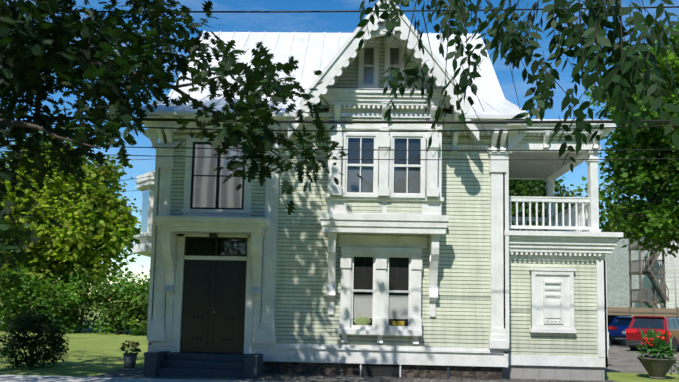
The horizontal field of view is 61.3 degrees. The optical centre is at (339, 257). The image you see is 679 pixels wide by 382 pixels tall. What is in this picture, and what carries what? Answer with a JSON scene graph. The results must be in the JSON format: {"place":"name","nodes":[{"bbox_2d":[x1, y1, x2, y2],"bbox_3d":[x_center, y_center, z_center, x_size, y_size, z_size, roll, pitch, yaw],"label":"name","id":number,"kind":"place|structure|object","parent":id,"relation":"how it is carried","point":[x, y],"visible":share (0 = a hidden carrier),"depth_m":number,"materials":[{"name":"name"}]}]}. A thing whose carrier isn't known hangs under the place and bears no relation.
{"place":"outdoors","nodes":[
{"label":"outdoors","id":0,"kind":"place"},
{"bbox_2d":[0,301,678,381],"bbox_3d":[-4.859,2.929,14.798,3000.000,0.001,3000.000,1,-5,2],"label":"ground","id":1,"kind":"structure","parent":0,"point":[94,353],"depth_m":17.74,"materials":[{"name":"green plant"}]},
{"bbox_2d":[0,309,69,369],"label":"round shrub","id":2,"kind":"object","parent":1,"relation":"on","point":[33,323],"visible":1,"depth_m":15.01,"materials":[{"name":"green plant"}]},
{"bbox_2d":[0,125,143,309],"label":"yellow green tree","id":3,"kind":"object","parent":1,"relation":"on","point":[90,217],"visible":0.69,"depth_m":34.35,"materials":[{"name":"green plant"}]},
{"bbox_2d":[0,265,149,335],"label":"hedge row","id":4,"kind":"object","parent":1,"relation":"on","point":[68,302],"visible":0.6,"depth_m":32.03,"materials":[{"name":"green plant"}]},
{"bbox_2d":[132,0,622,380],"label":"house","id":5,"kind":"structure","parent":1,"relation":"on","point":[415,268],"depth_m":14.81,"materials":[{"name":"green"}]},
{"bbox_2d":[0,6,678,193],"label":"overhead cables","id":6,"kind":"object","parent":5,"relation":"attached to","point":[409,122],"visible":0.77,"depth_m":11.23,"materials":[{"name":"black plastic"}]},
{"bbox_2d":[509,118,587,231],"bbox_3d":[12.065,-1.891,36.857,8.919,14.752,8.032,-1,-6,26],"label":"tree","id":7,"kind":"object","parent":1,"relation":"on","point":[536,188],"visible":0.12,"depth_m":35.07,"materials":[{"name":"green plant"}]},
{"bbox_2d":[607,315,631,341],"bbox_3d":[18.101,4.577,37.291,4.470,1.684,2.040,6,-7,-44],"label":"dark suv","id":8,"kind":"object","parent":1,"relation":"on","point":[610,318],"visible":0.08,"depth_m":35.81,"materials":[{"name":"grey paint"}]},
{"bbox_2d":[570,15,678,260],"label":"maple tree","id":9,"kind":"object","parent":1,"relation":"on","point":[655,223],"visible":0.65,"depth_m":26.70,"materials":[{"name":"green plant"}]},
{"bbox_2d":[601,207,678,308],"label":"building","id":10,"kind":"structure","parent":1,"relation":"on","point":[617,271],"depth_m":55.23,"materials":[{"name":"white paint"}]},
{"bbox_2d":[628,237,668,307],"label":"fire escape","id":11,"kind":"object","parent":10,"relation":"attached to","point":[647,270],"visible":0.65,"depth_m":49.24,"materials":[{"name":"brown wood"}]},
{"bbox_2d":[607,306,678,316],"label":"wood fence","id":12,"kind":"object","parent":1,"relation":"on","point":[661,312],"visible":0.21,"depth_m":44.00,"materials":[{"name":"beige wood"}]},
{"bbox_2d":[635,327,678,379],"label":"potted plant","id":13,"kind":"object","parent":1,"relation":"on","point":[659,366],"visible":1,"depth_m":15.36,"materials":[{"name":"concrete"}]},
{"bbox_2d":[0,342,678,381],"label":"pavement","id":14,"kind":"structure","parent":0,"point":[622,357],"depth_m":14.04,"materials":[{"name":"concrete"}]},
{"bbox_2d":[120,340,140,368],"bbox_3d":[-5.590,2.588,15.307,0.547,0.738,0.626,1,-5,2],"label":"flower pot","id":15,"kind":"object","parent":14,"relation":"on","point":[130,360],"visible":1,"depth_m":15.19,"materials":[{"name":"stone"}]},
{"bbox_2d":[0,0,363,287],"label":"oak tree","id":16,"kind":"object","parent":14,"relation":"on","point":[27,59],"visible":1,"depth_m":9.27,"materials":[{"name":"green plant"}]},
{"bbox_2d":[143,351,262,378],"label":"entrance steps","id":17,"kind":"structure","parent":14,"relation":"on","point":[220,365],"depth_m":13.99,"materials":[{"name":"grey concrete"}]},
{"bbox_2d":[354,0,678,172],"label":"ash tree","id":18,"kind":"object","parent":14,"relation":"on","point":[619,77],"visible":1,"depth_m":6.15,"materials":[{"name":"green plant"}]},
{"bbox_2d":[608,317,632,344],"bbox_3d":[16.858,4.168,32.342,4.170,1.584,1.990,6,-7,-44],"label":"blue hatchback car","id":19,"kind":"object","parent":14,"relation":"on","point":[618,327],"visible":0.38,"depth_m":31.27,"materials":[{"name":"blue paint"}]},
{"bbox_2d":[626,316,678,352],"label":"red suv","id":20,"kind":"object","parent":14,"relation":"on","point":[644,324],"visible":0.6,"depth_m":26.16,"materials":[{"name":"red paint"}]},
{"bbox_2d":[0,0,678,301],"label":"sky","id":21,"kind":"structure","parent":0,"point":[314,22],"materials":[{"name":"blue"}]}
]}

